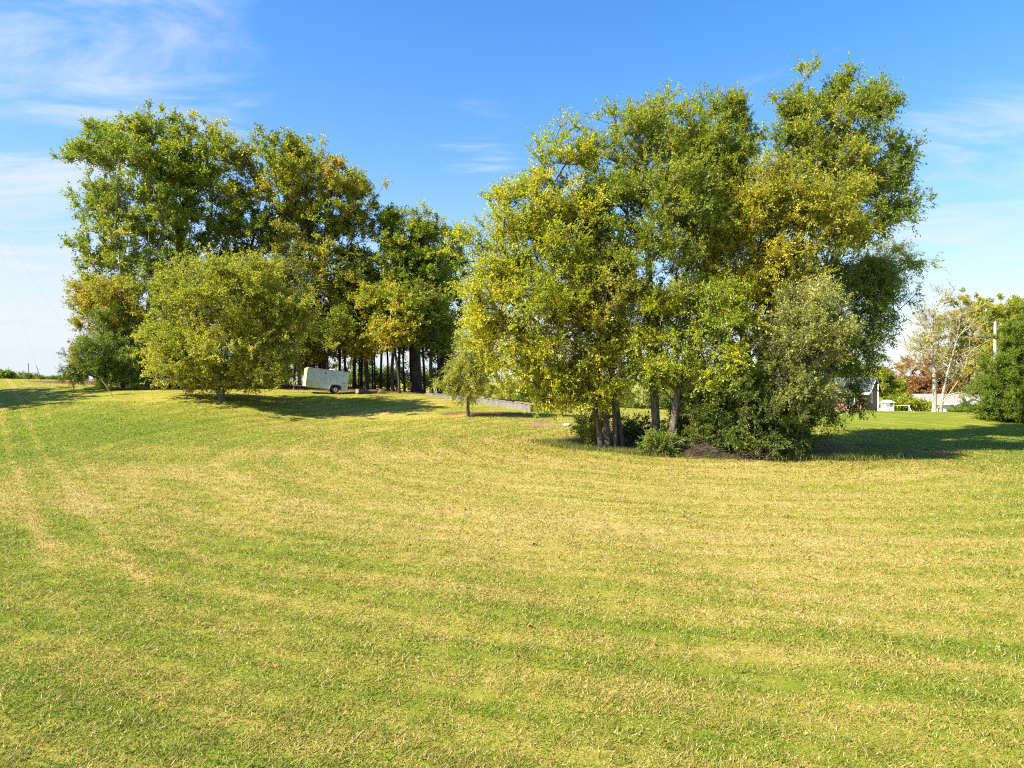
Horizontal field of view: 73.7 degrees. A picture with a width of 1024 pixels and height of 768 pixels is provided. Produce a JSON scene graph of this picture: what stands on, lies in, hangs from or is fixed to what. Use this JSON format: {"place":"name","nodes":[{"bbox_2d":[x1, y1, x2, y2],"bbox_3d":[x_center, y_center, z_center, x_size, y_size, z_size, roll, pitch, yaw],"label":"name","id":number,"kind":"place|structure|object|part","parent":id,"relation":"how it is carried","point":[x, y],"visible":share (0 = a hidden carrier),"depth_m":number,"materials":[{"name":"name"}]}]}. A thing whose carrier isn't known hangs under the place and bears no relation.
{"place":"outdoors","nodes":[
{"label":"outdoors","id":0,"kind":"place"},
{"bbox_2d":[0,379,1023,767],"bbox_3d":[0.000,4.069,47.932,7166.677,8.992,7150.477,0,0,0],"label":"ground","id":1,"kind":"structure","parent":0,"point":[296,405],"depth_m":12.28,"materials":[{"name":"green plant"}]},
{"bbox_2d":[0,367,17,378],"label":"distant tree","id":2,"kind":"object","parent":1,"relation":"on","point":[7,374],"visible":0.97,"depth_m":417.87,"materials":[{"name":"green plant"}]},
{"bbox_2d":[15,371,42,378],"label":"distant tree","id":3,"kind":"object","parent":1,"relation":"on","point":[24,374],"visible":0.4,"depth_m":519.76,"materials":[{"name":"green plant"}]},
{"bbox_2d":[36,373,57,379],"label":"distant tree","id":4,"kind":"object","parent":1,"relation":"on","point":[52,378],"visible":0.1,"depth_m":562.90,"materials":[{"name":"green plant"}]},
{"bbox_2d":[40,289,113,396],"bbox_3d":[-32.587,-6.695,46.966,9.082,15.706,0.071,0,1,-41],"label":"guy wire","id":5,"kind":"object","parent":1,"relation":"attached to","point":[101,379],"visible":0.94,"depth_m":49.60,"materials":[{"name":"grey metal"}]},
{"bbox_2d":[54,302,165,390],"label":"cedar tree","id":6,"kind":"object","parent":1,"relation":"on","point":[106,364],"visible":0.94,"depth_m":55.22,"materials":[{"name":"green plant"}]},
{"bbox_2d":[49,114,196,387],"bbox_3d":[-34.143,-11.599,59.866,12.436,24.104,8.326,0,0,0],"label":"leaning tree","id":7,"kind":"object","parent":1,"relation":"on","point":[105,255],"visible":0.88,"depth_m":59.12,"materials":[{"name":"green plant"}]},
{"bbox_2d":[60,267,186,387],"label":"sumac tree","id":8,"kind":"object","parent":1,"relation":"on","point":[86,297],"visible":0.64,"depth_m":56.76,"materials":[{"name":"green plant"}]},
{"bbox_2d":[91,353,160,385],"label":"wood edge bush","id":9,"kind":"object","parent":1,"relation":"on","point":[140,379],"visible":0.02,"depth_m":61.59,"materials":[{"name":"green plant"}]},
{"bbox_2d":[109,341,193,387],"bbox_3d":[-31.632,-1.732,60.445,7.977,5.466,7.202,0,0,0],"label":"wood edge bush","id":10,"kind":"object","parent":1,"relation":"on","point":[148,386],"visible":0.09,"depth_m":59.31,"materials":[{"name":"green plant"}]},
{"bbox_2d":[86,98,265,384],"bbox_3d":[-31.623,-13.145,65.046,16.310,26.974,11.879,0,0,0],"label":"oak tree","id":11,"kind":"object","parent":1,"relation":"on","point":[180,170],"visible":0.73,"depth_m":63.12,"materials":[{"name":"green plant"}]},
{"bbox_2d":[135,234,222,321],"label":"slim tree","id":12,"kind":"object","parent":1,"relation":"on","point":[167,245],"visible":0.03,"depth_m":66.57,"materials":[{"name":"green plant"}]},
{"bbox_2d":[162,351,227,386],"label":"wood edge bush","id":13,"kind":"object","parent":1,"relation":"on","point":[192,376],"visible":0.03,"depth_m":61.36,"materials":[{"name":"green plant"}]},
{"bbox_2d":[121,241,342,400],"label":"maple tree","id":14,"kind":"object","parent":1,"relation":"on","point":[244,330],"visible":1,"depth_m":48.65,"materials":[{"name":"green plant"}]},
{"bbox_2d":[212,293,275,347],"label":"slim tree","id":15,"kind":"object","parent":1,"relation":"on","point":[235,317],"visible":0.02,"depth_m":62.74,"materials":[{"name":"green plant"}]},
{"bbox_2d":[159,153,332,384],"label":"oak tree","id":16,"kind":"object","parent":1,"relation":"on","point":[244,246],"visible":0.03,"depth_m":69.00,"materials":[{"name":"green plant"}]},
{"bbox_2d":[218,344,286,387],"bbox_3d":[-24.682,-1.584,63.114,6.328,5.334,6.604,0,1,42],"label":"wood edge bush","id":17,"kind":"object","parent":1,"relation":"on","point":[235,368],"visible":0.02,"depth_m":61.09,"materials":[{"name":"green plant"}]},
{"bbox_2d":[243,345,295,387],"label":"wood edge bush","id":18,"kind":"object","parent":1,"relation":"on","point":[289,371],"visible":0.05,"depth_m":62.35,"materials":[{"name":"green plant"}]},
{"bbox_2d":[282,364,303,384],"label":"wood edge bush","id":19,"kind":"object","parent":1,"relation":"on","point":[289,382],"visible":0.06,"depth_m":85.10,"materials":[{"name":"green plant"}]},
{"bbox_2d":[202,122,392,368],"bbox_3d":[-19.966,-12.302,66.016,18.268,25.578,12.817,0,0,0],"label":"oak tree","id":20,"kind":"object","parent":1,"relation":"on","point":[288,166],"visible":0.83,"depth_m":64.25,"materials":[{"name":"green plant"}]},
{"bbox_2d":[272,231,325,388],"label":"bare topped tree","id":21,"kind":"object","parent":1,"relation":"on","point":[287,262],"visible":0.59,"depth_m":62.80,"materials":[{"name":"green plant"}]},
{"bbox_2d":[281,307,326,367],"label":"slim tree","id":22,"kind":"object","parent":1,"relation":"on","point":[310,344],"visible":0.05,"depth_m":71.63,"materials":[{"name":"green plant"}]},
{"bbox_2d":[294,296,334,367],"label":"slim tree","id":23,"kind":"object","parent":1,"relation":"on","point":[313,364],"visible":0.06,"depth_m":65.61,"materials":[{"name":"green plant"}]},
{"bbox_2d":[280,296,351,384],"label":"understory tree","id":24,"kind":"object","parent":1,"relation":"on","point":[316,362],"visible":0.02,"depth_m":75.81,"materials":[{"name":"green plant"}]},
{"bbox_2d":[290,367,348,392],"bbox_3d":[-16.795,-0.320,59.403,4.770,2.310,1.600,7,-3,-26],"label":"cargo trailer","id":25,"kind":"object","parent":1,"relation":"on","point":[333,380],"visible":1,"depth_m":59.01,"materials":[{"name":"white paint"}]},
{"bbox_3d":[-16.112,-0.423,58.919,0.770,1.460,0.037,7,-3,-26],"label":"side door","id":26,"kind":"part","parent":25,"relation":"part of","materials":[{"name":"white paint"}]},
{"bbox_2d":[279,292,378,369],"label":"understory tree","id":27,"kind":"object","parent":1,"relation":"on","point":[348,328],"visible":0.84,"depth_m":63.14,"materials":[{"name":"green plant"}]},
{"bbox_2d":[320,276,346,371],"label":"slim tree","id":28,"kind":"object","parent":1,"relation":"on","point":[344,359],"visible":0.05,"depth_m":69.83,"materials":[{"name":"green plant"}]},
{"bbox_2d":[314,286,356,370],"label":"slim tree","id":29,"kind":"object","parent":1,"relation":"on","point":[339,361],"visible":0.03,"depth_m":73.94,"materials":[{"name":"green plant"}]},
{"bbox_2d":[330,361,363,386],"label":"wood edge bush","id":30,"kind":"object","parent":1,"relation":"on","point":[349,380],"visible":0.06,"depth_m":86.19,"materials":[{"name":"green plant"}]},
{"bbox_2d":[324,294,378,387],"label":"slim tree","id":31,"kind":"object","parent":1,"relation":"on","point":[354,385],"visible":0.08,"depth_m":67.87,"materials":[{"name":"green plant"}]},
{"bbox_2d":[323,277,385,386],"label":"understory tree","id":32,"kind":"object","parent":1,"relation":"on","point":[358,360],"visible":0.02,"depth_m":81.98,"materials":[{"name":"green plant"}]},
{"bbox_2d":[353,287,362,386],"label":"slim tree","id":33,"kind":"object","parent":1,"relation":"on","point":[361,373],"visible":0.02,"depth_m":72.90,"materials":[{"name":"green plant"}]},
{"bbox_2d":[342,263,375,388],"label":"slim tree","id":34,"kind":"object","parent":1,"relation":"on","point":[371,361],"depth_m":77.92,"materials":[{"name":"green plant"}]},
{"bbox_2d":[355,389,364,393],"bbox_3d":[-13.480,0.633,60.507,0.435,0.439,1.010,0,0,21],"label":"log","id":35,"kind":"object","parent":1,"relation":"on","point":[358,391],"visible":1,"depth_m":60.08,"materials":[{"name":"brown wood"}]},
{"bbox_2d":[333,264,387,389],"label":"slim tree","id":36,"kind":"object","parent":1,"relation":"on","point":[353,277],"visible":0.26,"depth_m":64.35,"materials":[{"name":"green plant"}]},
{"bbox_2d":[355,273,383,388],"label":"slim tree","id":37,"kind":"object","parent":1,"relation":"on","point":[373,355],"visible":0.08,"depth_m":66.90,"materials":[{"name":"green plant"}]},
{"bbox_2d":[363,390,376,392],"bbox_3d":[-12.722,0.665,61.007,1.313,0.339,0.336,0,0,-23],"label":"log","id":38,"kind":"object","parent":1,"relation":"on","point":[369,391],"visible":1,"depth_m":60.87,"materials":[{"name":"brown wood"}]},
{"bbox_2d":[349,361,405,387],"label":"wood edge bush","id":39,"kind":"object","parent":1,"relation":"on","point":[370,374],"visible":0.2,"depth_m":87.01,"materials":[{"name":"green plant"}]},
{"bbox_2d":[375,282,388,389],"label":"slim tree","id":40,"kind":"object","parent":1,"relation":"on","point":[387,387],"visible":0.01,"depth_m":75.93,"materials":[{"name":"brown plant"}]},
{"bbox_2d":[365,276,404,391],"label":"slim tree","id":41,"kind":"object","parent":1,"relation":"on","point":[392,358],"visible":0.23,"depth_m":63.70,"materials":[{"name":"green plant"}]},
{"bbox_2d":[377,275,404,388],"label":"slim tree","id":42,"kind":"object","parent":1,"relation":"on","point":[381,358],"visible":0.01,"depth_m":69.89,"materials":[{"name":"brown plant"}]},
{"bbox_2d":[351,275,439,392],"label":"understory tree","id":43,"kind":"object","parent":1,"relation":"on","point":[391,297],"visible":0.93,"depth_m":60.93,"materials":[{"name":"green plant"}]},
{"bbox_2d":[383,272,410,390],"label":"slim tree","id":44,"kind":"object","parent":1,"relation":"on","point":[398,356],"depth_m":68.89,"materials":[{"name":"brown plant"}]},
{"bbox_2d":[369,360,429,389],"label":"wood edge bush","id":45,"kind":"object","parent":1,"relation":"on","point":[384,377],"visible":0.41,"depth_m":87.34,"materials":[{"name":"green plant"}]},
{"bbox_2d":[375,275,424,373],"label":"understory tree","id":46,"kind":"object","parent":1,"relation":"on","point":[401,350],"visible":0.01,"depth_m":83.93,"materials":[{"name":"green plant"}]},
{"bbox_2d":[353,199,462,392],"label":"oak tree","id":47,"kind":"object","parent":1,"relation":"on","point":[411,258],"visible":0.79,"depth_m":64.71,"materials":[{"name":"green plant"}]},
{"bbox_2d":[401,331,428,390],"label":"slim tree","id":48,"kind":"object","parent":1,"relation":"on","point":[404,349],"visible":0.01,"depth_m":71.95,"materials":[{"name":"brown plant"}]},
{"bbox_2d":[409,335,425,390],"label":"slim tree","id":49,"kind":"object","parent":1,"relation":"on","point":[410,368],"visible":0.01,"depth_m":79.89,"materials":[{"name":"brown plant"}]},
{"bbox_2d":[422,347,425,391],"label":"slim tree","id":50,"kind":"object","parent":1,"relation":"on","point":[424,377],"visible":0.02,"depth_m":70.94,"materials":[{"name":"brown plant"}]},
{"bbox_2d":[401,276,458,392],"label":"slim tree","id":51,"kind":"object","parent":1,"relation":"on","point":[441,319],"visible":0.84,"depth_m":62.33,"materials":[{"name":"green plant"}]},
{"bbox_2d":[400,365,464,393],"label":"wood edge bush","id":52,"kind":"object","parent":1,"relation":"on","point":[427,377],"visible":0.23,"depth_m":89.03,"materials":[{"name":"green plant"}]},
{"bbox_2d":[408,278,466,379],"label":"understory tree","id":53,"kind":"object","parent":1,"relation":"on","point":[426,353],"visible":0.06,"depth_m":77.79,"materials":[{"name":"green plant"}]},
{"bbox_2d":[430,278,456,393],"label":"slim tree","id":54,"kind":"object","parent":1,"relation":"on","point":[445,334],"visible":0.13,"depth_m":67.83,"materials":[{"name":"green plant"}]},
{"bbox_2d":[428,223,474,392],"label":"oak tree","id":55,"kind":"object","parent":1,"relation":"on","point":[459,249],"visible":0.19,"depth_m":73.73,"materials":[{"name":"green plant"}]},
{"bbox_2d":[429,320,513,416],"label":"weeping tree","id":56,"kind":"object","parent":1,"relation":"on","point":[474,381],"visible":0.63,"depth_m":47.29,"materials":[{"name":"green plant"}]},
{"bbox_2d":[425,393,533,411],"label":"block wall","id":57,"kind":"structure","parent":1,"relation":"on","point":[506,404],"depth_m":56.54,"materials":[{"name":"concrete"}]},
{"bbox_2d":[472,372,535,400],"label":"distant tree","id":58,"kind":"object","parent":1,"relation":"on","point":[496,391],"visible":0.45,"depth_m":188.08,"materials":[{"name":"green plant"}]},
{"bbox_2d":[1,378,1023,666],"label":"fallen leaves","id":59,"kind":"object","parent":1,"relation":"on","point":[583,456],"visible":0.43,"depth_m":32.86,"materials":[{"name":"brown plant"}]},
{"bbox_2d":[506,377,558,402],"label":"distant tree","id":60,"kind":"object","parent":1,"relation":"on","point":[522,397],"visible":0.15,"depth_m":171.13,"materials":[{"name":"green plant"}]},
{"bbox_2d":[431,106,648,448],"bbox_3d":[1.508,-4.957,32.502,9.033,16.537,7.571,0,1,35],"label":"box elder tree","id":61,"kind":"object","parent":1,"relation":"on","point":[518,272],"visible":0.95,"depth_m":31.75,"materials":[{"name":"green plant"}]},
{"bbox_2d":[568,407,629,444],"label":"clump bush","id":62,"kind":"object","parent":1,"relation":"on","point":[588,434],"visible":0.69,"depth_m":33.39,"materials":[{"name":"green plant"}]},
{"bbox_2d":[581,372,640,407],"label":"distant tree","id":63,"kind":"object","parent":1,"relation":"on","point":[625,397],"visible":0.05,"depth_m":179.74,"materials":[{"name":"green plant"}]},
{"bbox_2d":[540,246,684,448],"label":"maple tree","id":64,"kind":"object","parent":1,"relation":"on","point":[595,319],"visible":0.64,"depth_m":31.56,"materials":[{"name":"green plant"}]},
{"bbox_2d":[610,411,651,442],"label":"clump bush","id":65,"kind":"object","parent":1,"relation":"on","point":[633,429],"visible":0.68,"depth_m":34.27,"materials":[{"name":"green plant"}]},
{"bbox_2d":[626,436,650,449],"bbox_3d":[6.095,2.868,33.458,1.586,0.658,2.000,0,0,11],"label":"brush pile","id":66,"kind":"object","parent":1,"relation":"on","point":[633,443],"visible":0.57,"depth_m":33.44,"materials":[{"name":"brown wood"}]},
{"bbox_2d":[610,377,679,409],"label":"distant tree","id":67,"kind":"object","parent":1,"relation":"on","point":[647,401],"visible":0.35,"depth_m":168.19,"materials":[{"name":"green plant"}]},
{"bbox_2d":[551,76,740,449],"bbox_3d":[6.343,-5.754,32.852,9.685,18.209,6.615,0,0,0],"label":"maple tree","id":68,"kind":"object","parent":1,"relation":"on","point":[679,182],"visible":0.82,"depth_m":32.00,"materials":[{"name":"green plant"}]},
{"bbox_2d":[635,425,689,456],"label":"clump bush","id":69,"kind":"object","parent":1,"relation":"on","point":[655,438],"visible":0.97,"depth_m":30.95,"materials":[{"name":"green plant"}]},
{"bbox_2d":[659,374,693,404],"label":"distant tree","id":70,"kind":"object","parent":1,"relation":"on","point":[668,392],"visible":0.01,"depth_m":185.77,"materials":[{"name":"green plant"}]},
{"bbox_2d":[654,391,707,450],"bbox_3d":[8.442,1.905,33.140,3.111,3.075,2.704,0,0,17],"label":"clump bush","id":71,"kind":"object","parent":1,"relation":"on","point":[680,424],"visible":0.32,"depth_m":32.79,"materials":[{"name":"green plant"}]},
{"bbox_2d":[599,267,780,451],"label":"box elder tree","id":72,"kind":"object","parent":1,"relation":"on","point":[665,369],"visible":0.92,"depth_m":31.25,"materials":[{"name":"green plant"}]},
{"bbox_2d":[668,440,740,460],"bbox_3d":[8.672,2.925,30.723,4.264,0.979,2.766,0,0,0],"label":"brush pile","id":73,"kind":"object","parent":1,"relation":"on","point":[701,446],"visible":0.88,"depth_m":30.70,"materials":[{"name":"brown wood"}]},
{"bbox_2d":[513,437,918,463],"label":"weeds","id":74,"kind":"object","parent":1,"relation":"on","point":[869,454],"visible":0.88,"depth_m":31.69,"materials":[{"name":"green plant"}]},
{"bbox_2d":[675,382,757,452],"bbox_3d":[9.561,1.656,31.818,3.949,3.737,3.729,0,0,12],"label":"clump bush","id":75,"kind":"object","parent":1,"relation":"on","point":[699,415],"visible":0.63,"depth_m":31.01,"materials":[{"name":"green plant"}]},
{"bbox_2d":[664,81,776,429],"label":"maple tree","id":76,"kind":"object","parent":1,"relation":"on","point":[732,108],"visible":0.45,"depth_m":36.33,"materials":[{"name":"green plant"}]},
{"bbox_2d":[683,372,760,456],"bbox_3d":[9.726,1.487,31.176,3.334,4.155,2.975,0,0,29],"label":"clump bush","id":77,"kind":"object","parent":1,"relation":"on","point":[745,442],"visible":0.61,"depth_m":30.77,"materials":[{"name":"green plant"}]},
{"bbox_2d":[720,448,770,461],"bbox_3d":[10.353,3.089,30.784,2.998,0.720,2.524,0,0,0],"label":"brush pile","id":78,"kind":"object","parent":1,"relation":"on","point":[748,454],"visible":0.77,"depth_m":30.45,"materials":[{"name":"brown wood"}]},
{"bbox_2d":[708,366,797,459],"bbox_3d":[11.005,1.149,31.528,4.023,4.741,3.927,0,1,40],"label":"clump bush","id":79,"kind":"object","parent":1,"relation":"on","point":[769,441],"visible":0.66,"depth_m":30.61,"materials":[{"name":"green plant"}]},
{"bbox_2d":[680,222,844,378],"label":"box elder tree","id":80,"kind":"object","parent":1,"relation":"on","point":[756,334],"visible":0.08,"depth_m":36.38,"materials":[{"name":"green plant"}]},
{"bbox_2d":[755,396,826,460],"bbox_3d":[12.604,1.986,31.810,3.445,3.231,3.583,0,1,34],"label":"clump bush","id":81,"kind":"object","parent":1,"relation":"on","point":[800,443],"visible":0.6,"depth_m":31.10,"materials":[{"name":"green plant"}]},
{"bbox_2d":[694,142,888,450],"bbox_3d":[13.444,-4.067,33.458,9.612,14.911,5.680,0,0,0],"label":"hickory tree","id":82,"kind":"object","parent":1,"relation":"on","point":[763,202],"visible":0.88,"depth_m":32.59,"materials":[{"name":"green plant"}]},
{"bbox_2d":[776,391,832,453],"bbox_3d":[13.661,1.788,33.146,3.081,3.486,3.405,0,0,0],"label":"clump bush","id":83,"kind":"object","parent":1,"relation":"on","point":[815,414],"visible":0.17,"depth_m":32.36,"materials":[{"name":"green plant"}]},
{"bbox_2d":[741,267,881,457],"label":"olive tree","id":84,"kind":"object","parent":1,"relation":"on","point":[814,331],"visible":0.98,"depth_m":30.99,"materials":[{"name":"green plant"}]},
{"bbox_2d":[776,377,882,410],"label":"brick house","id":85,"kind":"structure","parent":1,"relation":"on","point":[873,401],"depth_m":92.99,"materials":[{"name":"grey"}]},
{"bbox_2d":[795,352,873,376],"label":"oak tree","id":86,"kind":"object","parent":1,"relation":"on","point":[861,368],"visible":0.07,"depth_m":127.43,"materials":[{"name":"green plant"}]},
{"bbox_2d":[756,48,938,434],"bbox_3d":[18.703,-7.743,38.767,9.642,22.174,7.344,0,0,-23],"label":"ash tree","id":87,"kind":"object","parent":1,"relation":"on","point":[800,129],"visible":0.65,"depth_m":37.84,"materials":[{"name":"green plant"}]},
{"bbox_2d":[755,236,949,438],"bbox_3d":[17.689,-2.237,36.026,10.329,11.368,6.285,0,0,0],"label":"ash tree","id":88,"kind":"object","parent":1,"relation":"on","point":[881,273],"visible":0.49,"depth_m":35.19,"materials":[{"name":"green plant"}]},
{"bbox_2d":[863,366,910,410],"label":"maple tree","id":89,"kind":"object","parent":1,"relation":"on","point":[898,388],"visible":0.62,"depth_m":123.85,"materials":[{"name":"green plant"}]},
{"bbox_2d":[879,400,910,410],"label":"playset","id":90,"kind":"object","parent":1,"relation":"on","point":[885,405],"visible":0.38,"depth_m":105.81,"materials":[{"name":"white plastic"}]},
{"bbox_2d":[884,393,931,411],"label":"clump of bushes","id":91,"kind":"object","parent":1,"relation":"on","point":[919,405],"visible":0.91,"depth_m":118.58,"materials":[{"name":"green plant"}]},
{"bbox_2d":[886,344,976,399],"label":"maple tree","id":92,"kind":"object","parent":1,"relation":"on","point":[920,386],"visible":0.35,"depth_m":164.85,"materials":[{"name":"brown plant"}]},
{"bbox_2d":[909,394,980,411],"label":"white house","id":93,"kind":"structure","parent":1,"relation":"on","point":[951,401],"depth_m":150.51,"materials":[{"name":"white"}]},
{"bbox_2d":[892,277,999,411],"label":"sycamore tree","id":94,"kind":"object","parent":1,"relation":"on","point":[932,323],"visible":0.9,"depth_m":71.67,"materials":[{"name":"white plant"}]},
{"bbox_2d":[946,407,962,411],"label":"porch shrub","id":95,"kind":"object","parent":1,"relation":"on","point":[948,409],"visible":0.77,"depth_m":145.60,"materials":[{"name":"green plant"}]},
{"bbox_2d":[954,406,969,411],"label":"porch shrub","id":96,"kind":"object","parent":1,"relation":"on","point":[958,407],"visible":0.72,"depth_m":145.85,"materials":[{"name":"green plant"}]},
{"bbox_2d":[917,286,1011,392],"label":"oak tree","id":97,"kind":"object","parent":1,"relation":"on","point":[965,299],"visible":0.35,"depth_m":162.63,"materials":[{"name":"green plant"}]},
{"bbox_2d":[957,302,1023,423],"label":"cedar tree","id":98,"kind":"object","parent":1,"relation":"on","point":[1001,394],"visible":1,"depth_m":51.68,"materials":[{"name":"green plant"}]},
{"bbox_2d":[963,292,1023,370],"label":"oak tree","id":99,"kind":"object","parent":1,"relation":"on","point":[997,312],"visible":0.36,"depth_m":153.93,"materials":[{"name":"green plant"}]},
{"bbox_2d":[993,321,1000,361],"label":"utility pole","id":100,"kind":"object","parent":1,"relation":"on","point":[995,331],"visible":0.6,"depth_m":79.82,"materials":[{"name":"grey wood"}]},
{"bbox_2d":[0,0,1023,379],"label":"sky","id":101,"kind":"structure","parent":0,"point":[438,98],"materials":[{"name":"blue"}]}
]}

